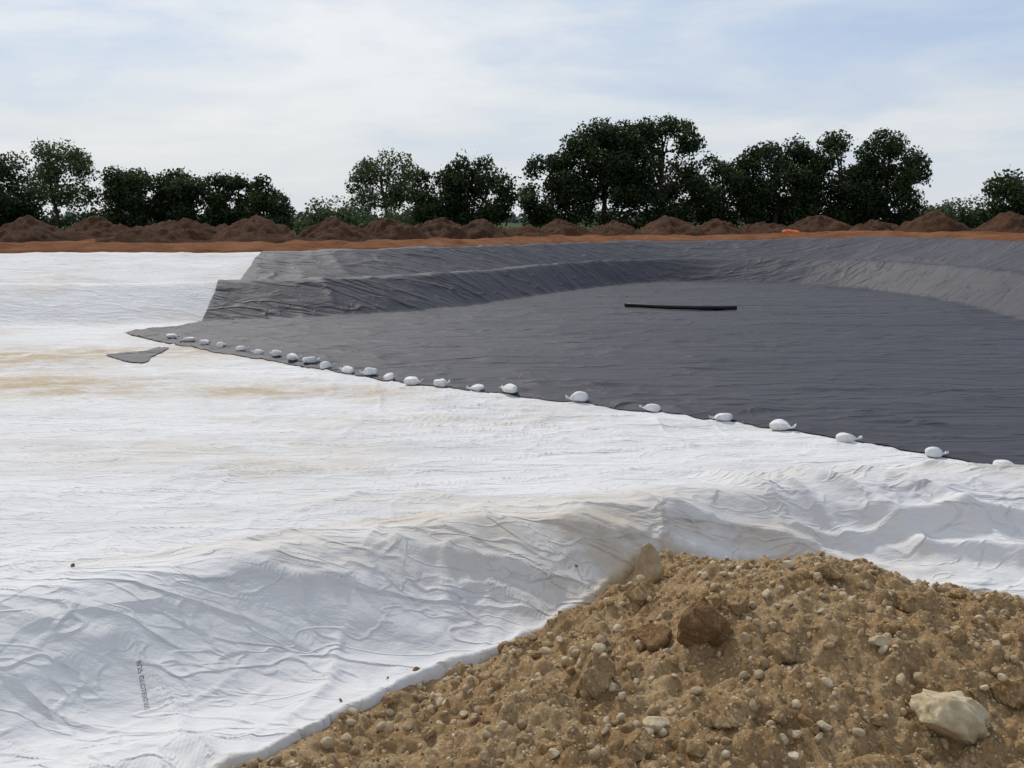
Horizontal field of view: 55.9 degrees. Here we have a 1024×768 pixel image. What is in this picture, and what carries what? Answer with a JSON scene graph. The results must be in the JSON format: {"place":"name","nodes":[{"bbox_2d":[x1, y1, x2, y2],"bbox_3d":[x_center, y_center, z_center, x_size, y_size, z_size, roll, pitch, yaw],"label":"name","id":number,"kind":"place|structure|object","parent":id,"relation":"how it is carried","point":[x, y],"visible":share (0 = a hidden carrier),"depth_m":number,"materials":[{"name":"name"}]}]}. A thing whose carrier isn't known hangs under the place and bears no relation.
{"place":"outdoors","nodes":[
{"label":"outdoors","id":0,"kind":"place"},
{"bbox_2d":[0,218,1023,253],"bbox_3d":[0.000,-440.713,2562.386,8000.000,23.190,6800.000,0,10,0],"label":"ground","id":1,"kind":"structure","parent":0,"point":[87,246],"depth_m":59.91,"materials":[{"name":"brown soil"}]},
{"bbox_2d":[0,153,52,226],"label":"broadleaf tree","id":2,"kind":"object","parent":1,"relation":"on","point":[20,203],"visible":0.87,"depth_m":93.07,"materials":[{"name":"green plant"}]},
{"bbox_2d":[0,215,70,242],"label":"spoil heap","id":3,"kind":"object","parent":1,"relation":"on","point":[28,228],"visible":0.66,"depth_m":57.52,"materials":[{"name":"soil"}]},
{"bbox_2d":[6,138,100,227],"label":"ash tree","id":4,"kind":"object","parent":1,"relation":"on","point":[76,160],"visible":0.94,"depth_m":112.76,"materials":[{"name":"green plant"}]},
{"bbox_2d":[64,215,132,240],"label":"spoil heap","id":5,"kind":"object","parent":1,"relation":"on","point":[94,227],"visible":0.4,"depth_m":59.08,"materials":[{"name":"soil"}]},
{"bbox_2d":[80,165,175,227],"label":"hawthorn tree","id":6,"kind":"object","parent":1,"relation":"on","point":[123,191],"visible":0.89,"depth_m":96.23,"materials":[{"name":"green plant"}]},
{"bbox_2d":[95,218,221,242],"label":"spoil heap","id":7,"kind":"object","parent":1,"relation":"on","point":[182,230],"visible":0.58,"depth_m":57.43,"materials":[{"name":"soil"}]},
{"bbox_2d":[149,166,237,226],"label":"hawthorn tree","id":8,"kind":"object","parent":1,"relation":"on","point":[188,189],"visible":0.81,"depth_m":97.43,"materials":[{"name":"green plant"}]},
{"bbox_2d":[216,223,228,229],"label":"spoil heap","id":9,"kind":"object","parent":1,"relation":"on","point":[222,226],"visible":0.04,"depth_m":60.82,"materials":[{"name":"soil"}]},
{"bbox_2d":[208,169,264,225],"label":"hawthorn tree","id":10,"kind":"object","parent":1,"relation":"on","point":[227,183],"visible":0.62,"depth_m":98.04,"materials":[{"name":"green plant"}]},
{"bbox_2d":[209,215,300,242],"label":"spoil heap","id":11,"kind":"object","parent":1,"relation":"on","point":[255,228],"visible":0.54,"depth_m":57.48,"materials":[{"name":"soil"}]},
{"bbox_2d":[241,173,297,229],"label":"hawthorn tree","id":12,"kind":"object","parent":1,"relation":"on","point":[275,207],"visible":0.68,"depth_m":95.43,"materials":[{"name":"green plant"}]},
{"bbox_2d":[298,216,377,241],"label":"spoil heap","id":13,"kind":"object","parent":1,"relation":"on","point":[333,228],"visible":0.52,"depth_m":59.95,"materials":[{"name":"soil"}]},
{"bbox_2d":[52,222,696,235],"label":"scrub","id":14,"kind":"object","parent":1,"relation":"on","point":[297,231],"visible":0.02,"depth_m":93.63,"materials":[{"name":"green plant"}]},
{"bbox_2d":[344,146,424,217],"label":"ash tree","id":15,"kind":"object","parent":1,"relation":"on","point":[395,194],"visible":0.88,"depth_m":121.92,"materials":[{"name":"green plant"}]},
{"bbox_2d":[362,217,433,239],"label":"spoil heap","id":16,"kind":"object","parent":1,"relation":"on","point":[385,228],"visible":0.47,"depth_m":63.44,"materials":[{"name":"soil"}]},
{"bbox_2d":[404,158,476,225],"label":"hawthorn tree","id":17,"kind":"object","parent":1,"relation":"on","point":[432,206],"visible":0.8,"depth_m":101.88,"materials":[{"name":"green plant"}]},
{"bbox_2d":[414,217,472,238],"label":"spoil heap","id":18,"kind":"object","parent":1,"relation":"on","point":[441,227],"visible":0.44,"depth_m":66.78,"materials":[{"name":"soil"}]},
{"bbox_2d":[438,149,521,225],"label":"hawthorn tree","id":19,"kind":"object","parent":1,"relation":"on","point":[498,210],"visible":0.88,"depth_m":101.91,"materials":[{"name":"green plant"}]},
{"bbox_2d":[463,219,512,238],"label":"spoil heap","id":20,"kind":"object","parent":1,"relation":"on","point":[480,228],"visible":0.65,"depth_m":68.43,"materials":[{"name":"soil"}]},
{"bbox_2d":[35,205,984,222],"bbox_3d":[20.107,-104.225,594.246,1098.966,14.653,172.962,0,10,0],"label":"distant treeline","id":21,"kind":"object","parent":1,"relation":"on","point":[512,219],"visible":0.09,"depth_m":571.23,"materials":[{"name":"green plant"}]},
{"bbox_2d":[0,252,1023,767],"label":"white geotextile sheet","id":22,"kind":"object","parent":1,"relation":"on","point":[268,558],"visible":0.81,"depth_m":5.93,"materials":[{"name":"white fabric"}]},
{"bbox_2d":[107,347,168,362],"bbox_3d":[-11.828,-0.906,29.950,1.683,0.088,3.868,-1,10,-6],"label":"black geotextile offcut","id":23,"kind":"object","parent":22,"relation":"on","point":[141,356],"visible":1,"depth_m":30.07,"materials":[{"name":"grey fabric"}]},
{"bbox_2d":[70,563,577,701],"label":"loose soil crumbs","id":24,"kind":"object","parent":22,"relation":"on","point":[340,699],"visible":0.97,"depth_m":4.35,"materials":[{"name":"brown soil"}]},
{"bbox_2d":[404,376,422,384],"bbox_3d":[-2.539,-0.083,24.802,0.494,0.202,0.292,1,8,11],"label":"sandbag","id":25,"kind":"object","parent":22,"relation":"on","point":[410,380],"visible":1,"depth_m":24.71,"materials":[{"name":"white fabric"}]},
{"bbox_2d":[433,378,449,386],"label":"sandbag","id":26,"kind":"object","parent":22,"relation":"on","point":[442,382],"visible":1,"depth_m":24.30,"materials":[{"name":"white fabric"}]},
{"bbox_2d":[769,419,795,430],"bbox_3d":[5.433,0.825,19.383,0.520,0.186,0.334,3,15,28],"label":"sandbag","id":27,"kind":"object","parent":22,"relation":"on","point":[779,424],"visible":1,"depth_m":19.30,"materials":[{"name":"white fabric"}]},
{"bbox_2d":[836,433,862,442],"bbox_3d":[6.383,1.006,18.322,0.470,0.187,0.337,0,11,8],"label":"sandbag","id":28,"kind":"object","parent":22,"relation":"on","point":[845,437],"visible":1,"depth_m":18.20,"materials":[{"name":"white fabric"}]},
{"bbox_2d":[925,447,948,457],"bbox_3d":[7.525,1.194,17.128,0.386,0.185,0.268,3,14,-4],"label":"sandbag","id":29,"kind":"object","parent":22,"relation":"on","point":[936,452],"visible":1,"depth_m":17.03,"materials":[{"name":"white fabric"}]},
{"bbox_2d":[41,207,987,231],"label":"hedge","id":30,"kind":"object","parent":1,"relation":"on","point":[636,225],"visible":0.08,"depth_m":116.42,"materials":[{"name":"green plant"}]},
{"bbox_2d":[504,224,550,236],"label":"spoil heap","id":31,"kind":"object","parent":1,"relation":"on","point":[528,230],"visible":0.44,"depth_m":74.46,"materials":[{"name":"soil"}]},
{"bbox_2d":[515,149,583,225],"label":"oak tree","id":32,"kind":"object","parent":1,"relation":"on","point":[560,184],"visible":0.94,"depth_m":107.79,"materials":[{"name":"green plant"}]},
{"bbox_2d":[540,219,593,235],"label":"spoil heap","id":33,"kind":"object","parent":1,"relation":"on","point":[559,227],"visible":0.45,"depth_m":78.71,"materials":[{"name":"soil"}]},
{"bbox_2d":[126,236,1023,464],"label":"black geotextile sheet","id":34,"kind":"object","parent":1,"relation":"on","point":[911,344],"visible":0.94,"depth_m":37.89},
{"bbox_2d":[166,333,179,338],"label":"sandbag","id":35,"kind":"object","parent":34,"relation":"on","point":[173,335],"visible":1,"depth_m":33.98,"materials":[{"name":"white fabric"}]},
{"bbox_2d":[179,337,194,341],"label":"sandbag","id":36,"kind":"object","parent":34,"relation":"on","point":[188,339],"visible":1,"depth_m":32.90,"materials":[{"name":"white fabric"}]},
{"bbox_2d":[199,340,210,344],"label":"sandbag","id":37,"kind":"object","parent":34,"relation":"on","point":[203,342],"visible":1,"depth_m":32.00,"materials":[{"name":"white fabric"}]},
{"bbox_2d":[216,342,226,346],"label":"sandbag","id":38,"kind":"object","parent":34,"relation":"on","point":[220,344],"visible":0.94,"depth_m":31.46,"materials":[{"name":"white fabric"}]},
{"bbox_2d":[235,346,248,350],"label":"sandbag","id":39,"kind":"object","parent":34,"relation":"on","point":[239,348],"visible":1,"depth_m":30.63,"materials":[{"name":"white fabric"}]},
{"bbox_2d":[251,349,263,354],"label":"sandbag","id":40,"kind":"object","parent":34,"relation":"on","point":[257,352],"visible":0.99,"depth_m":29.90,"materials":[{"name":"white fabric"}]},
{"bbox_2d":[268,350,281,355],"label":"sandbag","id":41,"kind":"object","parent":34,"relation":"on","point":[275,353],"visible":1,"depth_m":29.19,"materials":[{"name":"white fabric"}]},
{"bbox_2d":[287,353,300,360],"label":"sandbag","id":42,"kind":"object","parent":34,"relation":"on","point":[292,356],"visible":1,"depth_m":28.45,"materials":[{"name":"white fabric"}]},
{"bbox_2d":[302,356,320,362],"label":"sandbag","id":43,"kind":"object","parent":34,"relation":"on","point":[312,359],"visible":1,"depth_m":28.04,"materials":[{"name":"white fabric"}]},
{"bbox_2d":[320,361,334,368],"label":"sandbag","id":44,"kind":"object","parent":34,"relation":"on","point":[325,364],"visible":1,"depth_m":27.28,"materials":[{"name":"white fabric"}]},
{"bbox_2d":[339,366,353,373],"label":"sandbag","id":45,"kind":"object","parent":34,"relation":"on","point":[347,369],"visible":1,"depth_m":26.52,"materials":[{"name":"white fabric"}]},
{"bbox_2d":[359,367,377,374],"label":"sandbag","id":46,"kind":"object","parent":34,"relation":"on","point":[369,371],"visible":1,"depth_m":26.05,"materials":[{"name":"white fabric"}]},
{"bbox_2d":[383,373,395,379],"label":"sandbag","id":47,"kind":"object","parent":34,"relation":"on","point":[388,376],"visible":1,"depth_m":25.37,"materials":[{"name":"white fabric"}]},
{"bbox_2d":[466,384,483,390],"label":"sandbag","id":48,"kind":"object","parent":34,"relation":"on","point":[477,387],"visible":1,"depth_m":23.74,"materials":[{"name":"white fabric"}]},
{"bbox_2d":[499,384,517,392],"bbox_3d":[-0.090,0.098,23.448,0.296,0.210,0.547,-6,10,-39],"label":"sandbag","id":49,"kind":"object","parent":34,"relation":"on","point":[509,388],"visible":1,"depth_m":23.29,"materials":[{"name":"white fabric"}]},
{"bbox_2d":[565,391,587,401],"bbox_3d":[1.497,0.280,22.233,0.531,0.233,0.326,0,8,-8],"label":"sandbag","id":50,"kind":"object","parent":34,"relation":"on","point":[581,396],"visible":1,"depth_m":22.14,"materials":[{"name":"white fabric"}]},
{"bbox_2d":[639,404,660,411],"bbox_3d":[3.033,0.503,21.171,0.478,0.173,0.285,7,10,19],"label":"sandbag","id":51,"kind":"object","parent":34,"relation":"on","point":[653,407],"visible":1,"depth_m":21.04,"materials":[{"name":"white fabric"}]},
{"bbox_2d":[624,303,736,309],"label":"black drainage pipe","id":52,"kind":"object","parent":34,"relation":"on","point":[659,306],"visible":1,"depth_m":44.85,"materials":[{"name":"plastic"}]},
{"bbox_2d":[709,413,732,420],"bbox_3d":[4.368,0.683,20.176,0.498,0.162,0.326,-1,4,-20],"label":"sandbag","id":53,"kind":"object","parent":34,"relation":"on","point":[724,416],"visible":1,"depth_m":20.07,"materials":[{"name":"white fabric"}]},
{"bbox_2d":[992,460,1012,464],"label":"sandbag","id":54,"kind":"object","parent":34,"relation":"on","point":[999,462],"visible":0.26,"depth_m":16.31,"materials":[{"name":"white fabric"}]},
{"bbox_2d":[554,117,658,224],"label":"oak tree","id":55,"kind":"object","parent":1,"relation":"on","point":[589,151],"visible":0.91,"depth_m":107.14,"materials":[{"name":"green plant"}]},
{"bbox_2d":[589,220,642,235],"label":"spoil heap","id":56,"kind":"object","parent":1,"relation":"on","point":[614,228],"visible":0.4,"depth_m":79.29,"materials":[{"name":"soil"}]},
{"bbox_2d":[231,549,1023,767],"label":"soil mound","id":57,"kind":"object","parent":1,"relation":"on","point":[468,741],"visible":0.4,"depth_m":3.83,"materials":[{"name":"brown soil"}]},
{"bbox_2d":[529,681,558,703],"bbox_3d":[0.129,1.229,3.814,0.128,0.107,0.132,-4,10,-20],"label":"soil lump","id":58,"kind":"object","parent":57,"relation":"on","point":[536,690],"visible":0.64,"depth_m":3.79,"materials":[{"name":"brown soil"}]},
{"bbox_2d":[548,748,559,758],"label":"limestone rock","id":59,"kind":"object","parent":57,"relation":"on","point":[553,753],"visible":1,"depth_m":3.46,"materials":[{"name":"beige stone"}]},
{"bbox_2d":[576,652,615,699],"bbox_3d":[0.344,1.178,3.913,0.144,0.194,0.188,5,11,27],"label":"soil lump","id":60,"kind":"object","parent":57,"relation":"on","point":[596,676],"visible":0.99,"depth_m":3.86,"materials":[{"name":"brown soil"}]},
{"bbox_2d":[592,643,606,653],"bbox_3d":[0.378,1.137,4.166,0.065,0.041,0.059,0,10,0],"label":"limestone rock","id":61,"kind":"object","parent":57,"relation":"on","point":[599,648],"visible":0.93,"depth_m":4.15,"materials":[{"name":"beige stone"}]},
{"bbox_2d":[601,584,622,596],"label":"soil lump","id":62,"kind":"object","parent":57,"relation":"on","point":[610,590],"visible":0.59,"depth_m":4.84,"materials":[{"name":"brown soil"}]},
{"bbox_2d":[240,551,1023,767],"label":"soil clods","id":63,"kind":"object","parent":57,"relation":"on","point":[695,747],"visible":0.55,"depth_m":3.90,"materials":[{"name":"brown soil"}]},
{"bbox_2d":[618,728,655,764],"bbox_3d":[0.453,1.310,3.460,0.124,0.120,0.146,5,11,29],"label":"soil lump","id":64,"kind":"object","parent":57,"relation":"on","point":[638,746],"visible":0.89,"depth_m":3.43,"materials":[{"name":"brown soil"}]},
{"bbox_2d":[625,581,654,606],"bbox_3d":[0.614,0.997,4.576,0.136,0.117,0.106,-7,12,-36],"label":"soil lump","id":65,"kind":"object","parent":57,"relation":"on","point":[638,593],"visible":0.98,"depth_m":4.55,"materials":[{"name":"brown soil"}]},
{"bbox_2d":[634,543,662,584],"bbox_3d":[0.689,0.934,4.885,0.144,0.273,0.116,0,10,0],"label":"standing stone","id":66,"kind":"object","parent":57,"relation":"on","point":[649,564],"visible":0.69,"depth_m":4.86,"materials":[{"name":"beige stone"}]},
{"bbox_2d":[631,623,671,651],"bbox_3d":[0.616,1.105,4.196,0.138,0.111,0.169,-6,12,-34],"label":"clay boulder","id":67,"kind":"object","parent":57,"relation":"on","point":[652,637],"visible":0.94,"depth_m":4.17,"materials":[{"name":"brown soil"}]},
{"bbox_2d":[643,716,669,732],"bbox_3d":[0.541,1.276,3.622,0.104,0.054,0.073,0,10,0],"label":"limestone rock","id":68,"kind":"object","parent":57,"relation":"on","point":[656,723],"visible":1,"depth_m":3.61,"materials":[{"name":"beige stone"}]},
{"bbox_2d":[676,596,733,646],"bbox_3d":[0.800,1.000,4.014,0.196,0.265,0.220,8,12,39],"label":"clay boulder","id":69,"kind":"object","parent":57,"relation":"on","point":[703,620],"visible":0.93,"depth_m":3.96,"materials":[{"name":"brown soil"}]},
{"bbox_2d":[696,697,757,728],"bbox_3d":[0.803,1.242,3.603,0.226,0.128,0.138,0,10,0],"label":"soil lump","id":70,"kind":"object","parent":57,"relation":"on","point":[721,713],"visible":0.94,"depth_m":3.58,"materials":[{"name":"brown soil"}]},
{"bbox_2d":[726,587,748,617],"bbox_3d":[0.972,0.959,4.162,0.102,0.145,0.113,0,10,0],"label":"soil lump","id":71,"kind":"object","parent":57,"relation":"on","point":[737,600],"visible":0.93,"depth_m":4.14,"materials":[{"name":"brown soil"}]},
{"bbox_2d":[763,632,800,663],"bbox_3d":[1.095,1.082,3.930,0.159,0.130,0.139,-5,11,-28],"label":"soil lump","id":72,"kind":"object","parent":57,"relation":"on","point":[782,646],"visible":0.87,"depth_m":3.90,"materials":[{"name":"brown soil"}]},
{"bbox_2d":[783,560,794,568],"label":"limestone rock","id":73,"kind":"object","parent":57,"relation":"on","point":[789,563],"visible":1,"depth_m":4.54,"materials":[{"name":"beige stone"}]},
{"bbox_2d":[816,720,831,731],"bbox_3d":[1.150,1.262,3.559,0.060,0.040,0.044,0,10,0],"label":"limestone rock","id":74,"kind":"object","parent":57,"relation":"on","point":[823,725],"visible":0.95,"depth_m":3.54,"materials":[{"name":"beige stone"}]},
{"bbox_2d":[815,562,844,579],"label":"soil lump","id":75,"kind":"object","parent":57,"relation":"on","point":[829,570],"visible":0.94,"depth_m":4.38,"materials":[{"name":"brown soil"}]},
{"bbox_2d":[833,753,896,767],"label":"soil lump","id":76,"kind":"object","parent":57,"relation":"on","point":[868,760],"visible":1,"depth_m":3.38,"materials":[{"name":"brown soil"}]},
{"bbox_2d":[868,635,889,646],"bbox_3d":[1.475,1.037,3.887,0.081,0.059,0.054,0,10,0],"label":"limestone rock","id":77,"kind":"object","parent":57,"relation":"on","point":[879,640],"visible":1,"depth_m":3.87,"materials":[{"name":"beige stone"}]},
{"bbox_2d":[898,590,935,615],"bbox_3d":[1.765,0.971,4.224,0.159,0.139,0.135,0,10,0],"label":"soil lump","id":78,"kind":"object","parent":57,"relation":"on","point":[911,602],"visible":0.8,"depth_m":4.18,"materials":[{"name":"brown soil"}]},
{"bbox_2d":[909,689,990,746],"bbox_3d":[1.642,1.242,3.619,0.292,0.212,0.267,0,10,0],"label":"limestone rock","id":79,"kind":"object","parent":57,"relation":"on","point":[958,716],"visible":0.99,"depth_m":3.53,"materials":[{"name":"beige stone"}]},
{"bbox_2d":[990,675,1023,708],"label":"soil lump","id":80,"kind":"object","parent":57,"relation":"on","point":[1008,692],"visible":1,"depth_m":3.72,"materials":[{"name":"brown soil"}]},
{"bbox_2d":[290,194,1007,231],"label":"light shrubs","id":81,"kind":"object","parent":1,"relation":"on","point":[321,214],"visible":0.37,"depth_m":110.06,"materials":[{"name":"green plant"}]},
{"bbox_2d":[607,113,712,226],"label":"oak tree","id":82,"kind":"object","parent":1,"relation":"on","point":[691,182],"visible":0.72,"depth_m":108.95,"materials":[{"name":"green plant"}]},
{"bbox_2d":[638,215,705,235],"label":"spoil heap","id":83,"kind":"object","parent":1,"relation":"on","point":[664,225],"visible":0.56,"depth_m":79.89,"materials":[{"name":"soil"}]},
{"bbox_2d":[698,218,741,234],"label":"spoil heap","id":84,"kind":"object","parent":1,"relation":"on","point":[714,226],"visible":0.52,"depth_m":81.29,"materials":[{"name":"soil"}]},
{"bbox_2d":[686,151,767,225],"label":"oak tree","id":85,"kind":"object","parent":1,"relation":"on","point":[719,205],"visible":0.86,"depth_m":112.04,"materials":[{"name":"green plant"}]},
{"bbox_2d":[738,222,797,233],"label":"spoil heap","id":86,"kind":"object","parent":1,"relation":"on","point":[760,227],"visible":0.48,"depth_m":80.83,"materials":[{"name":"soil"}]},
{"bbox_2d":[729,133,828,225],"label":"oak tree","id":87,"kind":"object","parent":1,"relation":"on","point":[767,155],"visible":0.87,"depth_m":111.51,"materials":[{"name":"green plant"}]},
{"bbox_2d":[782,229,799,233],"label":"orange safety netting","id":88,"kind":"object","parent":1,"relation":"on","point":[789,231],"visible":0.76,"depth_m":77.46,"materials":[{"name":"orange plastic"}]},
{"bbox_2d":[788,215,851,232],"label":"spoil heap","id":89,"kind":"object","parent":1,"relation":"on","point":[817,223],"visible":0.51,"depth_m":80.63,"materials":[{"name":"soil"}]},
{"bbox_2d":[787,129,893,226],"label":"oak tree","id":90,"kind":"object","parent":1,"relation":"on","point":[842,192],"visible":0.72,"depth_m":111.78,"materials":[{"name":"green plant"}]},
{"bbox_2d":[848,219,898,230],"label":"spoil heap","id":91,"kind":"object","parent":1,"relation":"on","point":[873,225],"visible":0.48,"depth_m":77.74,"materials":[{"name":"soil"}]},
{"bbox_2d":[845,127,933,225],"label":"oak tree","id":92,"kind":"object","parent":1,"relation":"on","point":[911,172],"visible":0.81,"depth_m":111.58,"materials":[{"name":"green plant"}]},
{"bbox_2d":[895,210,971,232],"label":"spoil heap","id":93,"kind":"object","parent":1,"relation":"on","point":[933,221],"visible":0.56,"depth_m":74.08,"materials":[{"name":"soil"}]},
{"bbox_2d":[972,164,1023,224],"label":"hawthorn tree","id":94,"kind":"object","parent":1,"relation":"on","point":[1014,196],"visible":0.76,"depth_m":99.06,"materials":[{"name":"green plant"}]},
{"bbox_2d":[972,211,1023,232],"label":"spoil heap","id":95,"kind":"object","parent":1,"relation":"on","point":[1010,222],"visible":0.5,"depth_m":68.11,"materials":[{"name":"soil"}]},
{"bbox_2d":[0,0,1023,218],"label":"sky","id":96,"kind":"structure","parent":0,"point":[296,93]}
]}

